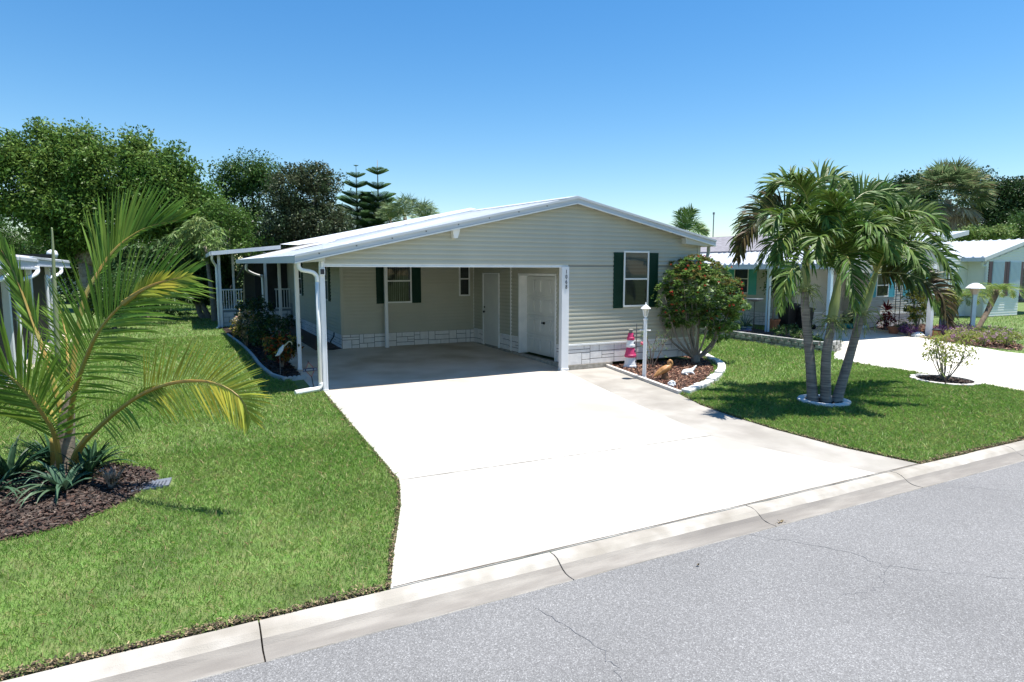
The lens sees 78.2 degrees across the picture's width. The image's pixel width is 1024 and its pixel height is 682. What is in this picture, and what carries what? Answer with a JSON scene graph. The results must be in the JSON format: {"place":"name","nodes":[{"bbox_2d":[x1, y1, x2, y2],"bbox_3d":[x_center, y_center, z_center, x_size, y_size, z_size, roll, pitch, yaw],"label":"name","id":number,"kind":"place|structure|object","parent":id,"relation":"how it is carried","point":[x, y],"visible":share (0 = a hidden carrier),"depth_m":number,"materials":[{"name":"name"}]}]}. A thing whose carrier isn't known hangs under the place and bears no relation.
{"place":"outdoors","nodes":[
{"label":"outdoors","id":0,"kind":"place"},
{"bbox_2d":[374,200,406,227],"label":"areca palm","id":1,"kind":"object","parent":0,"point":[382,210],"visible":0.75,"depth_m":49.50,"materials":[{"name":"green plant"}]},
{"bbox_2d":[388,192,423,224],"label":"areca palm","id":2,"kind":"object","parent":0,"point":[404,200],"visible":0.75,"depth_m":49.55,"materials":[{"name":"green plant"}]},
{"bbox_2d":[270,328,558,391],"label":"carport floor","id":3,"kind":"structure","parent":0,"point":[349,368],"depth_m":15.76,"materials":[{"name":"concrete"}]},
{"bbox_2d":[408,199,440,220],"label":"areca palm","id":4,"kind":"object","parent":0,"point":[429,209],"visible":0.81,"depth_m":49.50,"materials":[{"name":"green plant"}]},
{"bbox_2d":[0,278,1023,680],"bbox_3d":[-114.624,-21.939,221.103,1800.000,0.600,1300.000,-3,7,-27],"label":"lawn ground","id":5,"kind":"structure","parent":0,"point":[300,384],"depth_m":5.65,"materials":[{"name":"green plant"}]},
{"bbox_2d":[0,215,40,253],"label":"tree","id":6,"kind":"object","parent":5,"relation":"on","point":[13,238],"visible":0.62,"depth_m":41.87,"materials":[{"name":"green plant"}]},
{"bbox_2d":[0,250,83,388],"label":"house","id":7,"kind":"structure","parent":5,"relation":"on","point":[35,267],"depth_m":15.59,"materials":[{"name":"concrete"}]},
{"bbox_2d":[71,270,158,328],"bbox_3d":[-15.114,-1.568,24.038,3.124,2.531,2.235,0,6,-4],"label":"shrub","id":8,"kind":"object","parent":5,"relation":"on","point":[89,297],"visible":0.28,"depth_m":23.66,"materials":[{"name":"green plant"}]},
{"bbox_2d":[0,116,237,310],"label":"broadleaf tree","id":9,"kind":"object","parent":5,"relation":"on","point":[62,181],"visible":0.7,"depth_m":34.78,"materials":[{"name":"green plant"}]},
{"bbox_2d":[9,227,243,303],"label":"hedge","id":10,"kind":"object","parent":5,"relation":"on","point":[64,275],"visible":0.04,"depth_m":43.71,"materials":[{"name":"green plant"}]},
{"bbox_2d":[104,260,194,317],"bbox_3d":[-15.410,-2.167,26.998,3.456,2.610,1.867,0,6,2],"label":"shrub","id":11,"kind":"object","parent":5,"relation":"on","point":[185,313],"visible":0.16,"depth_m":26.97,"materials":[{"name":"green plant"}]},
{"bbox_2d":[111,222,238,318],"bbox_3d":[-16.024,-3.120,30.026,5.835,5.166,2.919,-1,6,-10],"label":"mango tree","id":12,"kind":"object","parent":5,"relation":"on","point":[200,306],"visible":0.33,"depth_m":29.62,"materials":[{"name":"green plant"}]},
{"bbox_2d":[166,216,228,320],"bbox_3d":[-14.159,-3.189,28.731,2.510,4.948,1.857,2,7,18],"label":"mango tree","id":13,"kind":"object","parent":5,"relation":"on","point":[189,232],"visible":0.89,"depth_m":28.36,"materials":[{"name":"green plant"}]},
{"bbox_2d":[197,196,287,303],"bbox_3d":[-14.205,-4.474,33.420,4.387,6.245,3.041,-3,7,-27],"label":"tree","id":14,"kind":"object","parent":5,"relation":"on","point":[225,217],"visible":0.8,"depth_m":32.79,"materials":[{"name":"green plant"}]},
{"bbox_2d":[208,146,288,303],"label":"evergreen tree","id":15,"kind":"object","parent":5,"relation":"on","point":[242,184],"visible":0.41,"depth_m":41.26,"materials":[{"name":"green plant"}]},
{"bbox_2d":[247,159,355,251],"bbox_3d":[-11.191,-5.558,34.039,5.759,8.289,4.314,-3,7,-27],"label":"magnolia tree","id":16,"kind":"object","parent":5,"relation":"on","point":[298,218],"visible":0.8,"depth_m":33.37,"materials":[{"name":"green plant"}]},
{"bbox_2d":[334,165,383,230],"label":"norfolk pine","id":17,"kind":"object","parent":5,"relation":"on","point":[350,200],"visible":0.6,"depth_m":51.61,"materials":[{"name":"green plant"}]},
{"bbox_2d":[352,161,402,229],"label":"norfolk pine","id":18,"kind":"object","parent":5,"relation":"on","point":[378,199],"visible":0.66,"depth_m":51.64,"materials":[{"name":"green plant"}]},
{"bbox_2d":[205,196,716,394],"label":"house","id":19,"kind":"structure","parent":5,"relation":"on","point":[568,283],"depth_m":16.05,"materials":[{"name":"plastic"}]},
{"bbox_2d":[298,263,303,295],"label":"window","id":20,"kind":"structure","parent":19,"relation":"in","point":[301,285],"depth_m":24.06,"materials":[{"name":"white glass"}]},
{"bbox_2d":[324,267,330,301],"bbox_3d":[-5.898,-1.916,19.924,0.050,1.280,1.392,-3,7,-27],"label":"window","id":21,"kind":"structure","parent":19,"relation":"in","point":[327,269],"depth_m":19.57,"materials":[{"name":"white glass"}]},
{"bbox_2d":[376,267,420,303],"bbox_3d":[-3.391,-1.797,18.889,1.382,1.330,0.050,-3,7,-27],"label":"window","id":22,"kind":"structure","parent":19,"relation":"in","point":[404,283],"depth_m":18.92,"materials":[{"name":"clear glass"}]},
{"bbox_2d":[459,267,469,295],"bbox_3d":[-1.498,-1.959,19.854,0.370,1.080,0.050,-3,7,-27],"label":"window","id":23,"kind":"structure","parent":19,"relation":"in","point":[464,272],"depth_m":19.87,"materials":[{"name":"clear glass"}]},
{"bbox_2d":[482,273,499,347],"bbox_3d":[-0.660,-0.943,18.952,0.104,2.200,1.130,-3,7,-27],"label":"door","id":24,"kind":"structure","parent":19,"relation":"in","point":[491,282],"depth_m":18.92,"materials":[{"name":"wood"}]},
{"bbox_2d":[518,273,556,361],"bbox_3d":[0.759,-0.676,16.588,0.305,2.190,2.000,-3,7,-27],"label":"double door","id":25,"kind":"structure","parent":19,"relation":"in","point":[537,292],"depth_m":16.87,"materials":[{"name":"wood"}]},
{"bbox_2d":[613,251,658,307],"bbox_3d":[3.111,-1.543,15.805,1.382,1.415,0.050,-3,7,-27],"label":"window","id":26,"kind":"structure","parent":19,"relation":"in","point":[635,279],"depth_m":15.79,"materials":[{"name":"clear glass"}]},
{"bbox_2d":[0,440,1023,681],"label":"kerb","id":27,"kind":"structure","parent":5,"relation":"on","point":[206,655],"depth_m":5.16,"materials":[{"name":"concrete"}]},
{"bbox_2d":[0,391,1023,679],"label":"grass edge","id":28,"kind":"object","parent":5,"relation":"on","point":[76,657],"visible":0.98,"depth_m":4.67,"materials":[{"name":"plant"}]},
{"bbox_2d":[0,324,1023,540],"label":"garden beds","id":29,"kind":"object","parent":5,"relation":"on","point":[309,339],"visible":0.11,"depth_m":7.22,"materials":[{"name":"soil"}]},
{"bbox_2d":[0,464,45,497],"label":"agave plant","id":30,"kind":"object","parent":29,"relation":"on","point":[2,480],"visible":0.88,"depth_m":7.04,"materials":[{"name":"green plant"}]},
{"bbox_2d":[4,455,103,508],"bbox_3d":[-5.075,1.552,7.043,0.948,0.425,1.164,-3,7,-27],"label":"agave plant","id":31,"kind":"object","parent":29,"relation":"on","point":[58,480],"visible":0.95,"depth_m":7.00,"materials":[{"name":"green plant"}]},
{"bbox_2d":[0,462,159,536],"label":"mulch","id":32,"kind":"object","parent":29,"relation":"on","point":[52,506],"visible":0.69,"depth_m":6.76,"materials":[{"name":"brown wood"}]},
{"bbox_2d":[0,432,53,479],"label":"bromeliad plant","id":33,"kind":"object","parent":32,"relation":"on","point":[5,467],"visible":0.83,"depth_m":7.40,"materials":[{"name":"green plant"}]},
{"bbox_2d":[5,423,96,465],"bbox_3d":[-5.687,1.295,7.757,0.965,0.564,0.775,-3,7,-27],"label":"bromeliad plant","id":34,"kind":"object","parent":32,"relation":"on","point":[47,461],"visible":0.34,"depth_m":7.72,"materials":[{"name":"green plant"}]},
{"bbox_2d":[55,437,114,479],"bbox_3d":[-5.022,1.403,7.393,0.634,0.458,0.625,-2,7,-13],"label":"bromeliad plant","id":35,"kind":"object","parent":32,"relation":"on","point":[88,466],"visible":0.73,"depth_m":7.42,"materials":[{"name":"green plant"}]},
{"bbox_2d":[71,438,136,466],"bbox_3d":[-5.164,1.361,7.845,0.925,0.422,0.846,3,7,25],"label":"bromeliad plant","id":36,"kind":"object","parent":32,"relation":"on","point":[84,453],"visible":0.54,"depth_m":7.83,"materials":[{"name":"green plant"}]},
{"bbox_2d":[89,461,127,488],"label":"shrub","id":37,"kind":"object","parent":29,"relation":"on","point":[111,478],"visible":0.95,"depth_m":7.11,"materials":[{"name":"grey plant"}]},
{"bbox_2d":[0,181,272,473],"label":"coconut palm","id":38,"kind":"object","parent":29,"relation":"on","point":[121,234],"visible":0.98,"depth_m":7.08,"materials":[{"name":"green plant"}]},
{"bbox_2d":[131,477,171,491],"bbox_3d":[-4.152,1.683,7.275,0.398,0.087,0.329,-3,7,-27],"label":"utility cover","id":39,"kind":"object","parent":29,"relation":"on","point":[161,482],"visible":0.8,"depth_m":7.25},
{"bbox_2d":[228,309,258,346],"bbox_3d":[-7.849,-0.367,18.507,0.942,1.183,0.810,-3,7,-27],"label":"croton","id":40,"kind":"object","parent":29,"relation":"on","point":[239,328],"visible":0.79,"depth_m":18.43,"materials":[{"name":"green plant"}]},
{"bbox_2d":[221,327,300,376],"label":"mulch","id":41,"kind":"object","parent":29,"relation":"on","point":[254,350],"visible":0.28,"depth_m":15.99,"materials":[{"name":"wood"}]},
{"bbox_2d":[234,295,275,336],"bbox_3d":[-8.262,-0.730,20.314,1.276,1.507,1.382,-3,7,-27],"label":"croton","id":42,"kind":"object","parent":41,"relation":"on","point":[252,306],"visible":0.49,"depth_m":20.14,"materials":[{"name":"green plant"}]},
{"bbox_2d":[245,312,291,348],"bbox_3d":[-6.626,-0.204,17.160,1.195,1.170,1.171,-1,6,-5],"label":"croton","id":43,"kind":"object","parent":29,"relation":"on","point":[260,328],"visible":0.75,"depth_m":16.96,"materials":[{"name":"green plant"}]},
{"bbox_2d":[260,328,304,366],"bbox_3d":[-5.449,0.178,14.964,1.009,1.000,1.012,-3,7,-27],"label":"croton","id":44,"kind":"object","parent":29,"relation":"on","point":[277,337],"visible":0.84,"depth_m":14.78,"materials":[{"name":"green plant"}]},
{"bbox_2d":[275,341,291,373],"bbox_3d":[-5.080,0.392,14.044,0.394,0.791,0.038,0,6,0],"label":"heron ornament","id":45,"kind":"object","parent":29,"relation":"on","point":[280,350],"visible":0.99,"depth_m":14.01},
{"bbox_2d":[283,314,300,328],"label":"shrub","id":46,"kind":"object","parent":29,"relation":"on","point":[291,322],"visible":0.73,"depth_m":24.61,"materials":[{"name":"green plant"}]},
{"bbox_2d":[303,361,316,386],"bbox_3d":[-4.071,0.694,12.703,0.278,0.600,0.068,1,6,10],"label":"yard sign","id":47,"kind":"object","parent":29,"relation":"on","point":[309,369],"visible":0.95,"depth_m":12.69,"materials":[{"name":"grey metal"}]},
{"bbox_2d":[606,364,625,373],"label":"edging beam","id":48,"kind":"structure","parent":29,"relation":"on","point":[615,368],"depth_m":15.17,"materials":[{"name":"concrete"}]},
{"bbox_2d":[623,329,636,367],"bbox_3d":[2.918,0.179,15.528,0.330,0.960,0.327,-3,7,-27],"label":"garden lighthouse","id":49,"kind":"object","parent":29,"relation":"on","point":[630,356],"visible":1,"depth_m":15.44,"materials":[{"name":"white paint"}]},
{"bbox_2d":[624,371,650,382],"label":"edging beam","id":50,"kind":"structure","parent":29,"relation":"on","point":[639,377],"depth_m":14.14,"materials":[{"name":"concrete"}]},
{"bbox_2d":[640,303,650,377],"bbox_3d":[2.971,-0.006,14.086,0.225,1.725,0.225,2,7,20],"label":"lamp post","id":51,"kind":"object","parent":29,"relation":"on","point":[645,307],"visible":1,"depth_m":14.05,"materials":[{"name":"white metal"}]},
{"bbox_2d":[640,330,672,367],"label":"rose bush","id":52,"kind":"object","parent":29,"relation":"on","point":[649,348],"visible":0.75,"depth_m":15.43,"materials":[{"name":"green plant"}]},
{"bbox_2d":[612,356,713,389],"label":"mulch","id":53,"kind":"object","parent":29,"relation":"on","point":[677,371],"visible":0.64,"depth_m":15.09,"materials":[{"name":"wood"}]},
{"bbox_2d":[654,359,672,379],"bbox_3d":[3.345,0.634,13.941,0.424,0.459,0.223,-3,7,-27],"label":"pelican statue","id":54,"kind":"object","parent":53,"relation":"on","point":[663,370],"visible":1,"depth_m":13.89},
{"bbox_2d":[649,380,681,393],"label":"edging beam","id":55,"kind":"structure","parent":29,"relation":"on","point":[666,387],"depth_m":13.00,"materials":[{"name":"concrete"}]},
{"bbox_2d":[681,365,696,374],"bbox_3d":[4.135,0.696,14.672,0.564,0.217,0.230,-3,7,-27],"label":"stone ornament","id":56,"kind":"object","parent":29,"relation":"on","point":[687,371],"visible":0.98,"depth_m":14.65,"materials":[{"name":"stone"}]},
{"bbox_2d":[650,254,751,362],"bbox_3d":[4.817,-0.817,16.329,2.688,2.891,1.822,-3,7,-27],"label":"flowering shrub","id":57,"kind":"object","parent":29,"relation":"on","point":[698,273],"visible":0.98,"depth_m":16.07,"materials":[{"name":"green plant"}]},
{"bbox_2d":[746,298,762,332],"bbox_3d":[8.565,-0.857,22.306,0.600,1.290,0.600,-3,7,-27],"label":"bird feeder","id":58,"kind":"object","parent":29,"relation":"on","point":[754,300],"visible":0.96,"depth_m":22.26,"materials":[{"name":"metal"}]},
{"bbox_2d":[773,323,802,337],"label":"shrub","id":59,"kind":"object","parent":29,"relation":"on","point":[789,329],"visible":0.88,"depth_m":21.75,"materials":[{"name":"green plant"}]},
{"bbox_2d":[725,158,853,401],"bbox_3d":[5.396,-1.241,12.317,2.214,4.845,4.486,4,8,33],"label":"christmas palm","id":60,"kind":"object","parent":29,"relation":"on","point":[756,220],"visible":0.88,"depth_m":11.79,"materials":[{"name":"green plant"}]},
{"bbox_2d":[790,330,819,340],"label":"shrub","id":61,"kind":"object","parent":29,"relation":"on","point":[799,335],"visible":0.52,"depth_m":20.70,"materials":[{"name":"green plant"}]},
{"bbox_2d":[808,401,833,407],"bbox_3d":[5.691,1.186,11.609,0.425,0.098,0.180,4,8,32],"label":"ring stone","id":62,"kind":"object","parent":29,"relation":"on","point":[822,404],"visible":0.56,"depth_m":11.56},
{"bbox_2d":[769,170,907,402],"bbox_3d":[6.035,-1.039,11.828,2.164,4.529,4.227,3,7,26],"label":"christmas palm","id":63,"kind":"object","parent":29,"relation":"on","point":[840,254],"visible":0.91,"depth_m":10.92,"materials":[{"name":"green plant"}]},
{"bbox_2d":[875,310,896,329],"bbox_3d":[14.383,-0.773,24.252,0.711,0.872,0.574,3,7,28],"label":"cordyline","id":64,"kind":"object","parent":29,"relation":"on","point":[885,320],"visible":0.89,"depth_m":24.23,"materials":[{"name":"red plant"}]},
{"bbox_2d":[817,172,966,402],"bbox_3d":[7.405,-1.041,12.304,2.388,4.531,4.623,5,8,37],"label":"christmas palm","id":65,"kind":"object","parent":29,"relation":"on","point":[898,275],"visible":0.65,"depth_m":11.88,"materials":[{"name":"green plant"}]},
{"bbox_2d":[891,319,920,331],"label":"flower plant","id":66,"kind":"object","parent":29,"relation":"on","point":[912,325],"visible":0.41,"depth_m":23.36,"materials":[{"name":"purple plant"}]},
{"bbox_2d":[901,284,926,327],"bbox_3d":[15.426,-1.353,23.921,1.264,2.126,1.344,-3,7,-27],"label":"croton","id":67,"kind":"object","parent":29,"relation":"on","point":[913,311],"visible":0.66,"depth_m":23.93,"materials":[{"name":"green plant"}]},
{"bbox_2d":[916,375,973,383],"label":"mulch","id":68,"kind":"object","parent":29,"relation":"on","point":[939,379],"visible":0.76,"depth_m":14.22,"materials":[{"name":"wood"}]},
{"bbox_2d":[917,331,979,380],"bbox_3d":[9.772,0.320,14.251,1.070,1.160,1.238,2,7,17],"label":"frangipani shrub","id":69,"kind":"object","parent":68,"relation":"on","point":[942,358],"visible":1,"depth_m":14.12,"materials":[{"name":"green plant"}]},
{"bbox_2d":[870,324,1022,349],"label":"mulch","id":70,"kind":"object","parent":29,"relation":"on","point":[993,344],"visible":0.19,"depth_m":21.06,"materials":[{"name":"wood"}]},
{"bbox_2d":[935,288,963,329],"bbox_3d":[16.613,-1.202,24.195,1.030,1.779,0.964,-3,7,-27],"label":"croton","id":71,"kind":"object","parent":29,"relation":"on","point":[943,321],"visible":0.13,"depth_m":24.07,"materials":[{"name":"green plant"}]},
{"bbox_2d":[923,289,994,330],"bbox_3d":[17.262,-1.186,24.508,2.234,1.779,2.252,-3,7,-27],"label":"date palm","id":72,"kind":"object","parent":29,"relation":"on","point":[968,301],"visible":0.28,"depth_m":24.05,"materials":[{"name":"green plant"}]},
{"bbox_2d":[944,328,974,340],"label":"lantana","id":73,"kind":"object","parent":29,"relation":"on","point":[955,336],"visible":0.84,"depth_m":21.03,"materials":[{"name":"green plant"}]},
{"bbox_2d":[954,326,988,339],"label":"lantana","id":74,"kind":"object","parent":29,"relation":"on","point":[973,328],"visible":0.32,"depth_m":21.74,"materials":[{"name":"green plant"}]},
{"bbox_2d":[965,283,985,326],"bbox_3d":[17.235,-1.198,23.531,0.610,1.930,0.610,5,8,40],"label":"lamp post","id":75,"kind":"object","parent":29,"relation":"on","point":[974,288],"visible":0.97,"depth_m":23.44,"materials":[{"name":"metal"}]},
{"bbox_2d":[966,329,1001,344],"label":"lantana","id":76,"kind":"object","parent":29,"relation":"on","point":[994,336],"visible":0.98,"depth_m":20.28,"materials":[{"name":"green plant"}]},
{"bbox_2d":[965,282,1023,329],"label":"tree","id":77,"kind":"object","parent":29,"relation":"on","point":[996,292],"visible":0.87,"depth_m":25.48,"materials":[{"name":"green plant"}]},
{"bbox_2d":[978,324,1012,337],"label":"lantana","id":78,"kind":"object","parent":29,"relation":"on","point":[998,327],"visible":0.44,"depth_m":21.91,"materials":[{"name":"green plant"}]},
{"bbox_2d":[988,329,1022,341],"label":"lantana","id":79,"kind":"object","parent":29,"relation":"on","point":[1013,333],"visible":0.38,"depth_m":20.80,"materials":[{"name":"green plant"}]},
{"bbox_2d":[989,331,1023,345],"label":"lantana","id":80,"kind":"object","parent":29,"relation":"on","point":[1005,340],"visible":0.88,"depth_m":20.08,"materials":[{"name":"green plant"}]},
{"bbox_3d":[8.606,-0.410,23.328,0.530,0.250,0.522,-3,7,-27],"label":"glazed pot","id":81,"kind":"object","parent":29,"relation":"on","visible":0},
{"bbox_2d":[734,312,762,326],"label":"spider plant","id":82,"kind":"object","parent":81,"relation":"in","point":[744,323],"visible":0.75,"depth_m":23.27,"materials":[{"name":"green plant"}]},
{"bbox_2d":[671,203,709,235],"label":"coconut palm","id":83,"kind":"object","parent":5,"relation":"on","point":[687,222],"visible":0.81,"depth_m":45.95,"materials":[{"name":"green plant"}]},
{"bbox_2d":[700,328,842,351],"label":"retaining wall","id":84,"kind":"structure","parent":5,"relation":"on","point":[778,340],"depth_m":19.82,"materials":[{"name":"stone"}]},
{"bbox_2d":[769,318,780,329],"bbox_3d":[10.177,-0.649,24.627,0.572,0.420,0.564,-3,7,-27],"label":"plant pot","id":85,"kind":"object","parent":5,"relation":"on","point":[774,323],"visible":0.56,"depth_m":24.41,"materials":[{"name":"ceramic"}]},
{"bbox_2d":[759,269,786,318],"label":"potted tree","id":86,"kind":"object","parent":85,"relation":"in","point":[773,289],"visible":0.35,"depth_m":24.48,"materials":[{"name":"green plant"}]},
{"bbox_2d":[700,230,968,336],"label":"house","id":87,"kind":"structure","parent":5,"relation":"on","point":[744,271],"depth_m":25.92,"materials":[{"name":"beige"}]},
{"bbox_2d":[726,269,756,294],"bbox_3d":[9.918,-2.670,27.268,0.050,1.300,1.652,-3,7,-27],"label":"window","id":88,"kind":"structure","parent":87,"relation":"in","point":[747,276],"depth_m":27.01,"materials":[{"name":"teal glass"}]},
{"bbox_2d":[825,275,841,323],"bbox_3d":[13.298,-1.699,25.996,0.900,2.050,0.138,-3,7,-27],"label":"door","id":89,"kind":"structure","parent":87,"relation":"in","point":[834,276],"depth_m":25.92,"materials":[{"name":"white metal"}]},
{"bbox_2d":[870,274,894,296],"bbox_3d":[15.137,-2.270,25.748,1.652,0.960,0.050,-3,7,-27],"label":"window","id":90,"kind":"structure","parent":87,"relation":"in","point":[879,291],"depth_m":25.77,"materials":[{"name":"teal glass"}]},
{"bbox_2d":[857,167,953,230],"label":"oak tree","id":91,"kind":"object","parent":5,"relation":"on","point":[901,180],"visible":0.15,"depth_m":60.62,"materials":[{"name":"green plant"}]},
{"bbox_2d":[904,157,998,241],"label":"cabbage palm","id":92,"kind":"object","parent":5,"relation":"on","point":[946,174],"visible":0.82,"depth_m":46.66,"materials":[{"name":"green plant"}]},
{"bbox_2d":[935,238,1023,316],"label":"house","id":93,"kind":"structure","parent":5,"relation":"on","point":[999,262],"depth_m":31.66,"materials":[{"name":"metal"}]},
{"bbox_2d":[991,261,1004,290],"bbox_3d":[24.197,-3.104,31.411,1.050,1.750,0.090,-3,7,-27],"label":"window","id":94,"kind":"structure","parent":93,"relation":"in","point":[998,266],"depth_m":31.31,"materials":[{"name":"glass"}]},
{"bbox_2d":[1007,261,1021,295],"bbox_3d":[25.619,-3.185,32.141,1.050,1.750,0.090,-3,7,-27],"label":"window","id":95,"kind":"structure","parent":93,"relation":"in","point":[1015,266],"depth_m":32.06,"materials":[{"name":"glass"}]},
{"bbox_2d":[949,223,1018,241],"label":"shrub","id":96,"kind":"object","parent":5,"relation":"on","point":[980,232],"visible":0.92,"depth_m":43.60,"materials":[{"name":"green plant"}]},
{"bbox_2d":[945,165,1023,239],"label":"oak tree","id":97,"kind":"object","parent":5,"relation":"on","point":[1010,196],"visible":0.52,"depth_m":62.57,"materials":[{"name":"green plant"}]},
{"bbox_2d":[998,208,1023,301],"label":"shrub","id":98,"kind":"object","parent":5,"relation":"on","point":[1019,218],"visible":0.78,"depth_m":46.03,"materials":[{"name":"green plant"}]},
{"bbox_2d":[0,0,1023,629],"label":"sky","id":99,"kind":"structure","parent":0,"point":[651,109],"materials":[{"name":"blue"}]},
{"bbox_2d":[324,371,877,588],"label":"driveway","id":100,"kind":"structure","parent":0,"point":[455,520],"depth_m":8.05,"materials":[{"name":"concrete"}]},
{"bbox_2d":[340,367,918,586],"bbox_3d":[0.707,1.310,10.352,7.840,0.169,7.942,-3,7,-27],"label":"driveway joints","id":101,"kind":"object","parent":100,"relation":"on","point":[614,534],"visible":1,"depth_m":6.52,"materials":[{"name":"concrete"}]},
{"bbox_2d":[192,461,1023,681],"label":"road","id":102,"kind":"structure","parent":0,"point":[925,584],"depth_m":4.81,"materials":[{"name":"grey asphalt"}]},
{"bbox_2d":[567,367,918,473],"bbox_3d":[3.133,1.227,11.648,1.720,0.279,8.064,-3,7,-22],"label":"driveway strip","id":103,"kind":"object","parent":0,"point":[685,410],"visible":0.74,"depth_m":10.14,"materials":[{"name":"concrete"}]},
{"bbox_2d":[800,326,1023,389],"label":"neighbour driveway","id":104,"kind":"structure","parent":0,"point":[989,366],"depth_m":17.64,"materials":[{"name":"concrete"}]},
{"bbox_2d":[777,302,800,328],"bbox_3d":[10.832,-0.996,24.738,0.660,1.030,0.698,-3,7,-27],"label":"trash bin","id":105,"kind":"object","parent":104,"relation":"on","point":[789,317],"visible":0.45,"depth_m":24.52,"materials":[{"name":"plastic"}]},
{"bbox_2d":[796,307,815,328],"bbox_3d":[11.406,-0.888,24.508,0.554,0.865,0.645,-3,7,-27],"label":"trash bin","id":106,"kind":"object","parent":104,"relation":"on","point":[798,318],"visible":0.44,"depth_m":24.45,"materials":[{"name":"plastic"}]},
{"bbox_2d":[887,326,899,333],"bbox_3d":[14.305,-0.408,23.626,0.424,0.280,0.418,-3,7,-27],"label":"plant pot","id":107,"kind":"object","parent":104,"relation":"on","point":[893,330],"visible":0.87,"depth_m":23.51,"materials":[{"name":"ceramic"}]},
{"bbox_2d":[898,322,920,335],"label":"purple plant","id":108,"kind":"object","parent":104,"relation":"on","point":[908,331],"visible":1,"depth_m":22.81,"materials":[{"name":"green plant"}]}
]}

